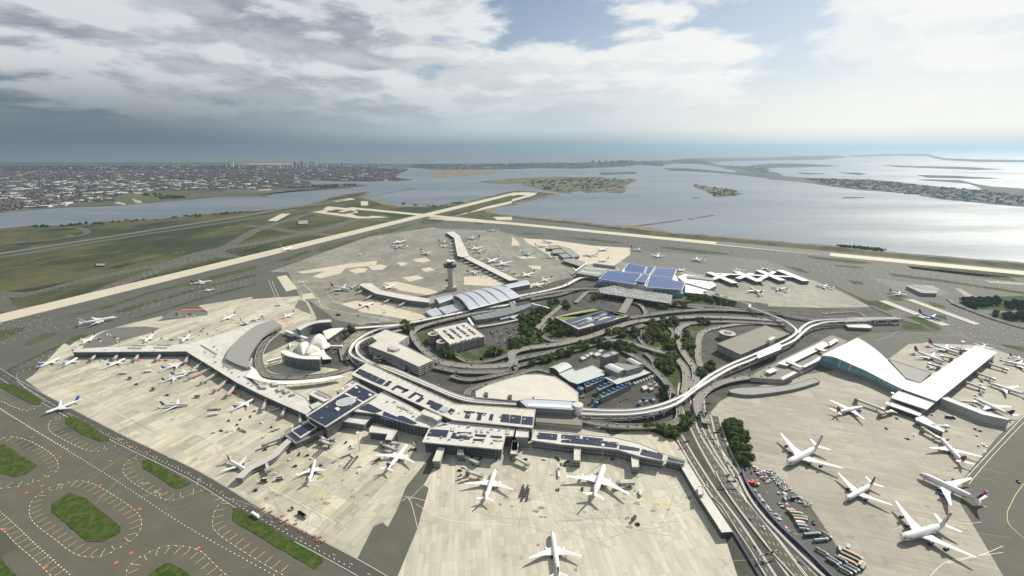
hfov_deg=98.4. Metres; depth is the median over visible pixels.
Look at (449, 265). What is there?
control tower
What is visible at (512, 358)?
elevated road
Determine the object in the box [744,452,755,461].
tree
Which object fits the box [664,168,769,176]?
island
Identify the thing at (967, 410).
pier
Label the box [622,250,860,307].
apron
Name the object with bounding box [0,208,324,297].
taxiway
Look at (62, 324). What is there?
asphalt airside
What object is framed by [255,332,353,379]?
elevated road
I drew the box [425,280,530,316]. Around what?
terminal
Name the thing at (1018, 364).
aircraft
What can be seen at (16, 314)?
runway
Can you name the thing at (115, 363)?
aircraft
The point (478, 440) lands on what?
terminal
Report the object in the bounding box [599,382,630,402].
cooling tower
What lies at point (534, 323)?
tree
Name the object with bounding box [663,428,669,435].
tree
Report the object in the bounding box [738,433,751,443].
tree
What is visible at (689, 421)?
tree
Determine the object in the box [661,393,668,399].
tree
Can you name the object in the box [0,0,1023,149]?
sky
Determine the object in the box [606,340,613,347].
tree
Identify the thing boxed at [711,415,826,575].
road
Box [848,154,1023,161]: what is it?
island
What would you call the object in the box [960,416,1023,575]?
taxiway
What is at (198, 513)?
asphalt
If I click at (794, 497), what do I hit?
lorry
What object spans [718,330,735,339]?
round ramp
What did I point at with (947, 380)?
pier
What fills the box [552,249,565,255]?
pier stub
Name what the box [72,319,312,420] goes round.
terminal
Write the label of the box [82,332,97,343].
aircraft
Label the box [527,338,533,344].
tree
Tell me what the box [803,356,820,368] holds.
canopy
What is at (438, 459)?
link block
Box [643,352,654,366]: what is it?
elevated road
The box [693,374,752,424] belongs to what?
elevated road
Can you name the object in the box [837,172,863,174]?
island
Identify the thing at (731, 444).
tree
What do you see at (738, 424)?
tree
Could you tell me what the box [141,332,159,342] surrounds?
aircraft
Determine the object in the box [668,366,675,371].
tree
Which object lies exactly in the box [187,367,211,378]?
boarding bridge
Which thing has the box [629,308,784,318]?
elevated road
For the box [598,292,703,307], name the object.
elevated road
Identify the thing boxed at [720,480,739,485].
sign gantry
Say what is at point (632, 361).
power block
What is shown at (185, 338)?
aircraft
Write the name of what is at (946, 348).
aircraft
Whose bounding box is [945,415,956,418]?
lorry
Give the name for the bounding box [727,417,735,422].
tree
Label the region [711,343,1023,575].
apron
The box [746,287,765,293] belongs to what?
aircraft
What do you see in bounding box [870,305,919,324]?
elevated road
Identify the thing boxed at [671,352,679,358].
tree
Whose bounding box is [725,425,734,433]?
tree
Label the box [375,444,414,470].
aircraft
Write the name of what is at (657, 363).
tree
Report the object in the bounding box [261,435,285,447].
boarding bridge
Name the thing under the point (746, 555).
barrier wall
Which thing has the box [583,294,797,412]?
train guideway
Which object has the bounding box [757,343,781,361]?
train station
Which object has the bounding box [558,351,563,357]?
tree
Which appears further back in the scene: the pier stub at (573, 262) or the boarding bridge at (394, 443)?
the pier stub at (573, 262)
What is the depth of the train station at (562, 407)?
685.47 m
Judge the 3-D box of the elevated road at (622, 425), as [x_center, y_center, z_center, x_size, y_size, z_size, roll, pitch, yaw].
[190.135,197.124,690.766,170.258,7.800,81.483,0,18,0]
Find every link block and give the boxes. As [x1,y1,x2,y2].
[432,447,444,468]
[457,448,463,460]
[510,441,518,460]
[511,440,517,456]
[574,447,580,466]
[630,455,638,473]
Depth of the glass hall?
1084.99 m
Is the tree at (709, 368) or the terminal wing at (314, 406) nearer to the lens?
the terminal wing at (314, 406)
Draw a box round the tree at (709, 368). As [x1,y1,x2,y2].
[706,365,712,371]
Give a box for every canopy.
[245,367,343,386]
[599,285,672,305]
[765,368,777,374]
[777,341,830,366]
[781,371,796,380]
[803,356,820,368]
[827,338,838,346]
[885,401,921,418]
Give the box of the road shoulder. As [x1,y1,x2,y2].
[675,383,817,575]
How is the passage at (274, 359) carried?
on the asphalt airside
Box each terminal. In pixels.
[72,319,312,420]
[291,421,317,439]
[306,382,377,437]
[350,362,535,439]
[354,391,448,436]
[422,421,514,458]
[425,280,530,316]
[598,263,684,297]
[818,337,904,393]
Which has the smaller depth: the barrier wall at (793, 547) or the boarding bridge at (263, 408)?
the barrier wall at (793, 547)
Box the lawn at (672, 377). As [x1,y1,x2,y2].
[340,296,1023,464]
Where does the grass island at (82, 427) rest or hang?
on the asphalt airside
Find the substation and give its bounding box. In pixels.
[634,397,657,407]
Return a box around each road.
[0,369,387,575]
[9,365,36,404]
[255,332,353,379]
[339,328,378,360]
[345,276,589,329]
[347,327,399,367]
[380,368,515,407]
[410,288,579,360]
[433,315,784,369]
[433,323,645,374]
[450,343,598,381]
[455,352,507,363]
[464,368,583,397]
[530,288,598,300]
[534,305,562,328]
[539,316,575,341]
[574,290,599,302]
[582,350,677,421]
[582,399,682,430]
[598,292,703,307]
[603,339,671,354]
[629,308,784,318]
[632,302,646,313]
[637,326,674,349]
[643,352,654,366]
[672,302,901,321]
[675,323,699,394]
[676,354,690,393]
[677,435,774,575]
[678,320,784,325]
[679,383,804,575]
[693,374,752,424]
[694,393,815,575]
[695,321,765,381]
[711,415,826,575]
[822,311,867,316]
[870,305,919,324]
[946,299,1023,327]
[950,302,1008,322]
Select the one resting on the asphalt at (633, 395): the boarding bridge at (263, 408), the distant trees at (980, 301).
the distant trees at (980, 301)
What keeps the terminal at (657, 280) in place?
on the asphalt airside
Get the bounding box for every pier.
[359,283,429,306]
[446,231,517,283]
[559,246,578,258]
[706,270,808,285]
[903,345,997,408]
[939,397,1008,426]
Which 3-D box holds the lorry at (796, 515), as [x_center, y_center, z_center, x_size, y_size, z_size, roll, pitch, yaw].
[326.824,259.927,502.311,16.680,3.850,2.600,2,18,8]
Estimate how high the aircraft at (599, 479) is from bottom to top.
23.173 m
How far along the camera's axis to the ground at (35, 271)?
1969.05 m
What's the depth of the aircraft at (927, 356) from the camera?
877.42 m
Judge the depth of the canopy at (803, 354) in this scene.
867.32 m
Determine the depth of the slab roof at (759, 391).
758.22 m
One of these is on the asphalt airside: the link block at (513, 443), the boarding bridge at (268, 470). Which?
the link block at (513, 443)
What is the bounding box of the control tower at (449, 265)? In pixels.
[443,260,456,291]
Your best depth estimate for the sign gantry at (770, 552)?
450.73 m
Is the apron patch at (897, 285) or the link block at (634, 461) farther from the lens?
the apron patch at (897, 285)
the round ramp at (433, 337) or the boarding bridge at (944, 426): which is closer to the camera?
the boarding bridge at (944, 426)
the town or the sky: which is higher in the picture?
the sky
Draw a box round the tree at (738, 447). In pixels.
[733,441,745,451]
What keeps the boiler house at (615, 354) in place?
on the asphalt airside
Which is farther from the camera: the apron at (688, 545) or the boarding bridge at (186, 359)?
the boarding bridge at (186, 359)
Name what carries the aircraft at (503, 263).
on the apron at (378, 249)
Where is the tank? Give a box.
[577,387,583,394]
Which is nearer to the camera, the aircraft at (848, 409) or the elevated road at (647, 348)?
the aircraft at (848, 409)
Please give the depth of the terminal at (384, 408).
668.04 m
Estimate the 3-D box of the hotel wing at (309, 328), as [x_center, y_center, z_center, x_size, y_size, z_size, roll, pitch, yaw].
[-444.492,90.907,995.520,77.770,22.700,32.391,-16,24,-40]
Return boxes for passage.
[267,357,281,363]
[285,330,307,339]
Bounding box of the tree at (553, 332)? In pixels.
[550,330,556,335]
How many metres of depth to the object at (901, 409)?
697.87 m
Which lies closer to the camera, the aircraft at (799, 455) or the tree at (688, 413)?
the aircraft at (799, 455)
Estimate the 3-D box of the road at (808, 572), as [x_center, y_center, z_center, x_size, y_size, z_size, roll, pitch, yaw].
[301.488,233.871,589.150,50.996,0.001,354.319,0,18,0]
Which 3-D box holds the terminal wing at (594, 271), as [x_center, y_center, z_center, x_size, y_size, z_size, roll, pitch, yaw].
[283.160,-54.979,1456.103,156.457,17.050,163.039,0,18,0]
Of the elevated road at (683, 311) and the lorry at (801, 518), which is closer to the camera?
the lorry at (801, 518)
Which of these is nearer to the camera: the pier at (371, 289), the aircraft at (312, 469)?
the aircraft at (312, 469)
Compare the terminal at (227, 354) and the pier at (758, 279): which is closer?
the terminal at (227, 354)
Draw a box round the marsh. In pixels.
[69,185,362,206]
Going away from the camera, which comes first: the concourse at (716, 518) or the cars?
the concourse at (716, 518)
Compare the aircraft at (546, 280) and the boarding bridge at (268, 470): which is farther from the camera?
the aircraft at (546, 280)
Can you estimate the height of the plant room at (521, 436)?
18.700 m
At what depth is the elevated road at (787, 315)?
1116.33 m
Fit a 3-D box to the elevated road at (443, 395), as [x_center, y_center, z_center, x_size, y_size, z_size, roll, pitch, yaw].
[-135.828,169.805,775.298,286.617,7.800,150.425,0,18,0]
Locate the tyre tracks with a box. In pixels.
[45,367,1009,575]
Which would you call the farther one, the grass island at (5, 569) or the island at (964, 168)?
the island at (964, 168)
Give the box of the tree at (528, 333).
[526,331,532,336]
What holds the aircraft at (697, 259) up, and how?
on the apron at (718, 264)
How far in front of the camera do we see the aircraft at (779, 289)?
1289.83 m
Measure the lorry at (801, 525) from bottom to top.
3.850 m
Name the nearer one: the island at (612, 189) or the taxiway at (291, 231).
the taxiway at (291, 231)
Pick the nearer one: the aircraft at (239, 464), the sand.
the aircraft at (239, 464)
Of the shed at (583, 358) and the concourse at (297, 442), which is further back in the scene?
the shed at (583, 358)
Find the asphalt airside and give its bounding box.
[0,216,1023,575]
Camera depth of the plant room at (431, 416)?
650.92 m
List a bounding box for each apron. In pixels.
[26,338,431,557]
[61,296,316,352]
[270,227,627,324]
[398,416,736,575]
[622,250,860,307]
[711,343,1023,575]
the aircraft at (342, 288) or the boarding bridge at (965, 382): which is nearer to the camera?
the boarding bridge at (965, 382)
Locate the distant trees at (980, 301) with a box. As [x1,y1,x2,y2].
[347,293,1023,332]
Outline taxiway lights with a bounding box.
[0,219,1021,455]
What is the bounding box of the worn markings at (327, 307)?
[43,241,951,531]
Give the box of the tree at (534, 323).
[531,321,537,327]
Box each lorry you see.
[251,511,260,518]
[789,510,803,514]
[790,495,799,499]
[791,514,807,518]
[793,516,807,521]
[795,520,805,523]
[796,523,807,527]
[803,531,820,536]
[838,554,857,566]
[840,551,859,562]
[842,547,862,559]
[860,562,866,570]
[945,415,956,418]
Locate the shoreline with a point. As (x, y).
(368, 192)
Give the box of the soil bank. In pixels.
[373,194,662,231]
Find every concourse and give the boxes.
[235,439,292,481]
[284,428,324,448]
[531,430,665,468]
[666,454,685,470]
[680,464,732,538]
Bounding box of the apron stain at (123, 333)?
[83,300,311,347]
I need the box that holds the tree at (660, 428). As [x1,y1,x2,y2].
[656,424,663,432]
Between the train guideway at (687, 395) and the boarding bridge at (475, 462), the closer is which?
the boarding bridge at (475, 462)
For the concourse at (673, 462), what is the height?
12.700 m
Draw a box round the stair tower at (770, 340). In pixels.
[767,336,776,345]
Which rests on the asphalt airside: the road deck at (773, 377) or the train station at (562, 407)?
the road deck at (773, 377)
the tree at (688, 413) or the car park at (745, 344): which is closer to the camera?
the tree at (688, 413)
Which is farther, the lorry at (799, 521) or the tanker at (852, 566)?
the lorry at (799, 521)
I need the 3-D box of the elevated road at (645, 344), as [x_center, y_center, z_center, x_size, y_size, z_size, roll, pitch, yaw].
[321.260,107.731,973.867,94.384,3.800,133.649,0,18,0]
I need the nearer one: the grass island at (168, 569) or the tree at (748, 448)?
the grass island at (168, 569)
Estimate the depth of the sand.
4233.74 m
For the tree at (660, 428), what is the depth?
648.33 m
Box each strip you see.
[0,266,255,400]
[19,258,234,305]
[273,196,1023,351]
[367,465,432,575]
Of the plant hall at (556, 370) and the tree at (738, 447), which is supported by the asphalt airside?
the plant hall at (556, 370)
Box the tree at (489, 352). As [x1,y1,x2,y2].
[486,349,493,355]
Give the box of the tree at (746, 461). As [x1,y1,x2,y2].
[741,456,750,465]
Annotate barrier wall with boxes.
[713,497,765,575]
[715,471,794,575]
[732,532,758,575]
[737,476,824,575]
[741,469,833,575]
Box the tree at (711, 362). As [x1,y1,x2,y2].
[708,359,715,366]
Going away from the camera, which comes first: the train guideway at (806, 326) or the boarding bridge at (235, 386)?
the boarding bridge at (235, 386)
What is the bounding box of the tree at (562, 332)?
[557,329,564,335]
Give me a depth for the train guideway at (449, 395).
755.39 m
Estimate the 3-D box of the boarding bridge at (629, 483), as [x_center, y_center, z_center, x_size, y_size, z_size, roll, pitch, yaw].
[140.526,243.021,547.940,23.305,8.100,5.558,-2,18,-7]
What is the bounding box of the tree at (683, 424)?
[680,420,687,428]
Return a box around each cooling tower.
[584,376,604,392]
[596,381,612,395]
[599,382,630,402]
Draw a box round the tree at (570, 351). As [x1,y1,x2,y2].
[566,348,574,355]
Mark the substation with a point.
(644, 401)
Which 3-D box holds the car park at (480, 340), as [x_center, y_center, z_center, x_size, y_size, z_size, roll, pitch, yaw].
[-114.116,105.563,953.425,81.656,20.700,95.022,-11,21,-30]
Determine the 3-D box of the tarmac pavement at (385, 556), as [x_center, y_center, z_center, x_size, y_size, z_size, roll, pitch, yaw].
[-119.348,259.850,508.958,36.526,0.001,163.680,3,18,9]
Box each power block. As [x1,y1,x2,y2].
[604,363,624,377]
[614,362,643,375]
[626,358,643,365]
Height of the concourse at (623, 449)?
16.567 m
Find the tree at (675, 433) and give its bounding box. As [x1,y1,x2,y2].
[671,429,679,436]
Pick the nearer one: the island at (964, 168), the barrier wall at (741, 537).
the barrier wall at (741, 537)
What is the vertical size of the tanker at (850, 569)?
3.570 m
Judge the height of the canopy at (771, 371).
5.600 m
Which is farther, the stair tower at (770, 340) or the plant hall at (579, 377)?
the stair tower at (770, 340)
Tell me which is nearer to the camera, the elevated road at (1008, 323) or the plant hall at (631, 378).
the plant hall at (631, 378)
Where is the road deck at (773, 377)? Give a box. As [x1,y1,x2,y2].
[750,335,848,383]
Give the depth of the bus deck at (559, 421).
665.34 m
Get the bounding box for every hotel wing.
[280,350,321,370]
[296,319,331,338]
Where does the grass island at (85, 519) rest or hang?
on the asphalt airside
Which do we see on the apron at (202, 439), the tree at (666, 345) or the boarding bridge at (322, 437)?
the boarding bridge at (322, 437)
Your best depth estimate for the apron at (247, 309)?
1063.42 m
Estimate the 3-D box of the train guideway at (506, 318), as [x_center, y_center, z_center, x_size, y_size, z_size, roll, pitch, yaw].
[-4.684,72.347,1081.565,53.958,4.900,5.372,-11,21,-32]
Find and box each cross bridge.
[785,360,803,367]
[815,347,827,351]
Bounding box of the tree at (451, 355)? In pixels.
[449,352,456,357]
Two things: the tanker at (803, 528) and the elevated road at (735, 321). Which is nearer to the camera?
the tanker at (803, 528)
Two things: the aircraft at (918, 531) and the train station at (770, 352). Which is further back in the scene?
the train station at (770, 352)
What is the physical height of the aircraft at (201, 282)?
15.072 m
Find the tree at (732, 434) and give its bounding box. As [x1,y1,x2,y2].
[728,431,736,437]
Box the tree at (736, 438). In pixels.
[732,436,739,441]
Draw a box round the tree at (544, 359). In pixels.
[541,357,547,362]
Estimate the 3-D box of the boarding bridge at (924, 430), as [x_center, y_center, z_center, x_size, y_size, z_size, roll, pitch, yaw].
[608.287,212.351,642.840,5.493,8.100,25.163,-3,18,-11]
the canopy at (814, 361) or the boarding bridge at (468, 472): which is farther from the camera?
the canopy at (814, 361)
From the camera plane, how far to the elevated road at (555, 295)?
1237.83 m
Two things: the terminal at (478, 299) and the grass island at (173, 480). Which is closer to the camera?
the grass island at (173, 480)
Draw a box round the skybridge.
[618,297,633,313]
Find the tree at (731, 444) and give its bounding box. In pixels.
[729,441,738,448]
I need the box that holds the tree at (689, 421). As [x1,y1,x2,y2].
[686,418,693,427]
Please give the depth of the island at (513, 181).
5315.63 m
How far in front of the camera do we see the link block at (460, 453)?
592.07 m
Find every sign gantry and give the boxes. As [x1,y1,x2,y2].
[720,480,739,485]
[758,550,777,559]
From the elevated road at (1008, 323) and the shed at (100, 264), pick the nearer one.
the elevated road at (1008, 323)
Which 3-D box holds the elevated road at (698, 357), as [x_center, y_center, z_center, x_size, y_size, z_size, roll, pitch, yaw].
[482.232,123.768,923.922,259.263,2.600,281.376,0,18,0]
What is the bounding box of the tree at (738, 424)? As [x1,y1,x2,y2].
[735,422,743,427]
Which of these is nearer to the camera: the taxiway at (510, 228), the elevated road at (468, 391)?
the elevated road at (468, 391)
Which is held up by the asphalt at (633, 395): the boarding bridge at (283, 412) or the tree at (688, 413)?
the tree at (688, 413)
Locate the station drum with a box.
[573,402,582,415]
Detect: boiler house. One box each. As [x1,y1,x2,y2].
[600,352,612,368]
[609,351,618,363]
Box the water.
[0,149,1023,262]
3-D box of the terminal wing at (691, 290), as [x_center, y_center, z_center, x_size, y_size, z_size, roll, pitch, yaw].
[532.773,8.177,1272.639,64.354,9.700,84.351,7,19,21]
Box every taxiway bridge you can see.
[879,301,949,325]
[906,299,979,324]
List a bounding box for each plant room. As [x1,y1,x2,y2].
[420,409,441,423]
[515,429,528,447]
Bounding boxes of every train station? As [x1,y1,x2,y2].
[520,398,573,414]
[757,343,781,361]
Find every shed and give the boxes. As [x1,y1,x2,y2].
[96,263,104,266]
[580,356,586,361]
[593,352,601,357]
[641,385,648,391]
[845,323,872,330]
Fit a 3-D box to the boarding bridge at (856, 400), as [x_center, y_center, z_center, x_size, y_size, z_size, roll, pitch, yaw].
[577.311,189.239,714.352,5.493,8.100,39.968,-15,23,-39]
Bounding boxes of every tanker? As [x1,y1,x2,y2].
[799,527,809,531]
[813,537,828,542]
[815,546,828,556]
[821,531,832,538]
[826,557,838,566]
[828,555,841,565]
[834,554,847,563]
[838,566,851,575]
[843,564,856,573]
[846,563,859,571]
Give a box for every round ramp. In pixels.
[373,354,383,361]
[428,331,438,343]
[436,338,446,350]
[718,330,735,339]
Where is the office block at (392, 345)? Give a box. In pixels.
[368,329,434,376]
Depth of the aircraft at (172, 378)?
795.58 m
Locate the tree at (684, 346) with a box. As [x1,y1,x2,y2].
[682,343,690,349]
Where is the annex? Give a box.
[385,357,405,371]
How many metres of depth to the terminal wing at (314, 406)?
698.77 m
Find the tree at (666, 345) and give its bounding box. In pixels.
[662,341,669,348]
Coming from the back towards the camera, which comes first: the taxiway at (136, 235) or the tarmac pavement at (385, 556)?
the taxiway at (136, 235)
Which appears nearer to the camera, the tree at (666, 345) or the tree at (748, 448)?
the tree at (748, 448)
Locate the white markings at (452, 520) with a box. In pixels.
[0,250,1023,575]
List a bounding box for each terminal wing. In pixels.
[308,389,332,402]
[310,401,323,410]
[336,380,358,394]
[344,413,372,429]
[369,425,396,445]
[576,263,620,280]
[677,274,716,290]
[685,284,708,295]
[703,290,724,298]
[890,391,934,414]
[915,415,944,435]
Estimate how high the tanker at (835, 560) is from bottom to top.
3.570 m
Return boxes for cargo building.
[298,220,307,224]
[906,285,937,295]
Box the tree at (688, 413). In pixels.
[684,411,691,417]
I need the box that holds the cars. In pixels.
[256,283,1023,386]
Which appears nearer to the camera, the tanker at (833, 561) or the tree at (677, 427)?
the tanker at (833, 561)
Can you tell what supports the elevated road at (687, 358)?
on the asphalt at (633, 395)
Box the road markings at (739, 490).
[677,387,813,574]
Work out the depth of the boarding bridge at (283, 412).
690.35 m
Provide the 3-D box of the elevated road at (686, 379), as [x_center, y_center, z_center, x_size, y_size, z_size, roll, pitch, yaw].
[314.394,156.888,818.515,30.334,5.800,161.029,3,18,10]
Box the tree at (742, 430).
[737,427,748,434]
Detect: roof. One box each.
[728,377,819,396]
[888,359,930,382]
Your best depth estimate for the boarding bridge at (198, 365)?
835.20 m
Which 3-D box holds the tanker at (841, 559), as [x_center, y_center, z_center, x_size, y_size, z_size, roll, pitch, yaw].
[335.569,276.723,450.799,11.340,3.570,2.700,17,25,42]
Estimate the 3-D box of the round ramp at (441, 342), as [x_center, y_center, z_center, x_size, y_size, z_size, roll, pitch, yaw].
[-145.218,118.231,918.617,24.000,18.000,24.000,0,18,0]
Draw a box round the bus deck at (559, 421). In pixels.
[536,413,581,429]
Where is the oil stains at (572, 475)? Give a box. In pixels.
[38,247,1023,571]
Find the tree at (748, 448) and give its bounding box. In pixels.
[739,442,752,451]
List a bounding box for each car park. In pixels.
[433,322,485,351]
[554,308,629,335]
[715,325,789,362]
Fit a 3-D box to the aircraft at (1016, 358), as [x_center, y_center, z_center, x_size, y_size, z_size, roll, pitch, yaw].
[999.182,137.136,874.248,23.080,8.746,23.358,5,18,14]
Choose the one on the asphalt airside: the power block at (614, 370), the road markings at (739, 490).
the power block at (614, 370)
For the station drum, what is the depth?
681.27 m
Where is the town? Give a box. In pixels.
[0,159,769,210]
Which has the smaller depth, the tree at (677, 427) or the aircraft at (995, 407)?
the tree at (677, 427)
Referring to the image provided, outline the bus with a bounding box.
[747,480,759,485]
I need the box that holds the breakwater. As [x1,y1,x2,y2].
[371,189,711,225]
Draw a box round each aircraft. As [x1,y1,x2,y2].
[38,358,59,366]
[44,395,79,413]
[58,357,79,365]
[76,316,116,324]
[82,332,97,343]
[106,358,125,366]
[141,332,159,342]
[159,397,188,409]
[160,361,187,369]
[161,374,182,381]
[170,369,196,376]
[179,332,193,342]
[190,280,211,283]
[220,455,246,470]
[221,311,235,320]
[231,398,254,409]
[282,243,293,251]
[296,459,324,481]
[327,282,349,290]
[358,302,374,306]
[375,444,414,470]
[390,244,406,247]
[464,235,480,238]
[465,469,513,500]
[466,270,480,273]
[496,257,513,265]
[521,269,534,276]
[529,531,583,575]
[532,282,546,286]
[540,276,553,281]
[566,464,629,499]
[583,252,597,256]
[691,256,705,261]
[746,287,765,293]
[772,286,788,290]
[781,433,841,467]
[815,284,833,288]
[829,399,865,419]
[838,471,893,504]
[888,289,907,295]
[895,501,976,557]
[913,346,944,362]
[917,309,940,320]
[919,473,988,505]
[927,339,959,354]
[929,438,982,464]
[973,398,1017,415]
[988,382,1023,394]
[1003,359,1023,367]
[1009,353,1023,360]
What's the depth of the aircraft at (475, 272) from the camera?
1456.50 m
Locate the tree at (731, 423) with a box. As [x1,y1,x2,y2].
[724,421,734,428]
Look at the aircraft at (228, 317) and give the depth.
1078.77 m
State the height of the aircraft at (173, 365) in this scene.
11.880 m
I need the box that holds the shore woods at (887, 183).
[1,165,1023,250]
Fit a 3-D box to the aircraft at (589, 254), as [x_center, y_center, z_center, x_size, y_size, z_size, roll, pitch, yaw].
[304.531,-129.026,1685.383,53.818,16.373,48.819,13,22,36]
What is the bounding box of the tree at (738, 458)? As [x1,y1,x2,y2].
[735,456,743,462]
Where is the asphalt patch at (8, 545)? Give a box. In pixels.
[0,427,75,557]
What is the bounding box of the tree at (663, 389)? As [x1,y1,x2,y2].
[658,386,667,392]
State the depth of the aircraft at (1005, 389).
760.87 m
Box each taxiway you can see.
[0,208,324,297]
[0,210,294,257]
[0,227,90,243]
[0,292,34,320]
[19,192,536,310]
[145,215,385,272]
[200,249,254,263]
[246,225,331,236]
[309,212,561,234]
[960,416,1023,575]
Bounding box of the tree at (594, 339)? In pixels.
[591,337,597,343]
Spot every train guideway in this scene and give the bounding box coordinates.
[349,324,515,402]
[355,329,515,406]
[478,316,518,327]
[500,314,518,319]
[581,318,901,421]
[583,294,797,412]
[797,317,895,334]
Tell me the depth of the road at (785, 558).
513.01 m
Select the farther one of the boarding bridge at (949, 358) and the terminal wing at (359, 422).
the boarding bridge at (949, 358)
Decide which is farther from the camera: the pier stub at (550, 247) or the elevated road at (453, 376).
the pier stub at (550, 247)
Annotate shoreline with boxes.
[1,191,1023,263]
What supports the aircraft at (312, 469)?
on the apron at (202, 439)
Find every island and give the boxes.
[0,384,41,404]
[0,444,36,476]
[0,558,15,575]
[51,492,120,541]
[65,416,108,441]
[142,459,190,488]
[148,563,189,575]
[232,508,323,569]
[427,170,495,176]
[480,177,552,183]
[521,176,636,193]
[600,172,635,174]
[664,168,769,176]
[692,185,741,196]
[745,163,836,167]
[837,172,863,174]
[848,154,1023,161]
[886,165,1001,169]
[918,175,998,178]
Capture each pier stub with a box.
[548,245,560,250]
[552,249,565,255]
[559,253,571,259]
[563,258,585,267]
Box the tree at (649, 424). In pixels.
[643,421,654,430]
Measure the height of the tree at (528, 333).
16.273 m
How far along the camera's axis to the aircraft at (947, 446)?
604.90 m
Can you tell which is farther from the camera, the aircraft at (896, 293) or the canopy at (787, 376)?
the aircraft at (896, 293)
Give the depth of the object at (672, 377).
974.80 m
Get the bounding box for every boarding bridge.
[183,354,190,363]
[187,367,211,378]
[190,362,202,369]
[200,372,218,383]
[213,378,229,391]
[225,384,237,396]
[261,399,266,410]
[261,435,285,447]
[265,462,270,472]
[280,407,285,416]
[314,430,327,440]
[318,439,333,447]
[379,441,397,452]
[385,441,400,446]
[457,455,478,465]
[465,469,483,479]
[512,456,529,466]
[616,480,634,487]
[853,398,884,410]
[877,410,893,417]
[919,426,940,439]
[927,362,940,369]
[931,424,949,427]
[939,355,953,361]
[949,347,962,353]
[955,399,977,405]
[962,380,985,389]
[974,372,995,380]
[987,362,1008,370]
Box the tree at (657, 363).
[655,360,662,367]
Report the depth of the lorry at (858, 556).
455.73 m
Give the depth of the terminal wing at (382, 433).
634.76 m
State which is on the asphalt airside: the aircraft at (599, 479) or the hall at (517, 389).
the hall at (517, 389)
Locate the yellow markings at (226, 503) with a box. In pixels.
[0,365,1023,575]
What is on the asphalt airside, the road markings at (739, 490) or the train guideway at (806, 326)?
the train guideway at (806, 326)
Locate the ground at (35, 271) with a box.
[0,191,1023,307]
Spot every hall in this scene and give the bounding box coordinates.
[296,328,343,362]
[471,304,530,322]
[476,374,577,407]
[549,362,571,376]
[559,365,603,388]
[604,369,650,386]
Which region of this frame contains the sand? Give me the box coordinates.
[115,163,292,204]
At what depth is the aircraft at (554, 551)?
453.53 m
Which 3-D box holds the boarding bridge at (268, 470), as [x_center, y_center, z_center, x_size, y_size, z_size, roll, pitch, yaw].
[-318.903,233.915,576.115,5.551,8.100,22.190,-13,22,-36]
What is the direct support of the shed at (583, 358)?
on the asphalt airside
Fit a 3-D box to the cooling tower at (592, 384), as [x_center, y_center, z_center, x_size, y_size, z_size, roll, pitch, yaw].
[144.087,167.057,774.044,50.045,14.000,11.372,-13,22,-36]
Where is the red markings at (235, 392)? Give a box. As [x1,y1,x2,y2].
[2,293,418,567]
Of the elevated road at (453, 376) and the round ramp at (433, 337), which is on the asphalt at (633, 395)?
the elevated road at (453, 376)
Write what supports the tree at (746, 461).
on the asphalt airside
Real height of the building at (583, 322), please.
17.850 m
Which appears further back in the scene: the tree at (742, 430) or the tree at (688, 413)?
the tree at (688, 413)
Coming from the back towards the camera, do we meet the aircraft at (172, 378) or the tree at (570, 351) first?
the tree at (570, 351)
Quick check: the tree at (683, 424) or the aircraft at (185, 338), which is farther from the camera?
the aircraft at (185, 338)
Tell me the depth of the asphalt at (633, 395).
917.56 m
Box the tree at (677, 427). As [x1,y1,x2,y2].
[673,425,681,430]
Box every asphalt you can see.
[0,389,350,575]
[321,277,941,575]
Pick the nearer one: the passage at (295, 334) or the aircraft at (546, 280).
the passage at (295, 334)
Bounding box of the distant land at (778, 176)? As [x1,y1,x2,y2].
[0,155,1023,212]
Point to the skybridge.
(624, 307)
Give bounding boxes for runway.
[0,192,518,322]
[0,200,342,253]
[347,207,1023,274]
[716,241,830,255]
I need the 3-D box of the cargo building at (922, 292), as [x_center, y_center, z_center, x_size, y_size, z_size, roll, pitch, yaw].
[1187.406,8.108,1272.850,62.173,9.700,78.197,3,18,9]
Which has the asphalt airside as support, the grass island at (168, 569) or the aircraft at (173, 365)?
the grass island at (168, 569)
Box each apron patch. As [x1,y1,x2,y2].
[680,271,869,307]
[869,277,981,296]
[911,280,1023,296]
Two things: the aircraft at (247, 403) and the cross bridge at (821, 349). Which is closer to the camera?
the aircraft at (247, 403)

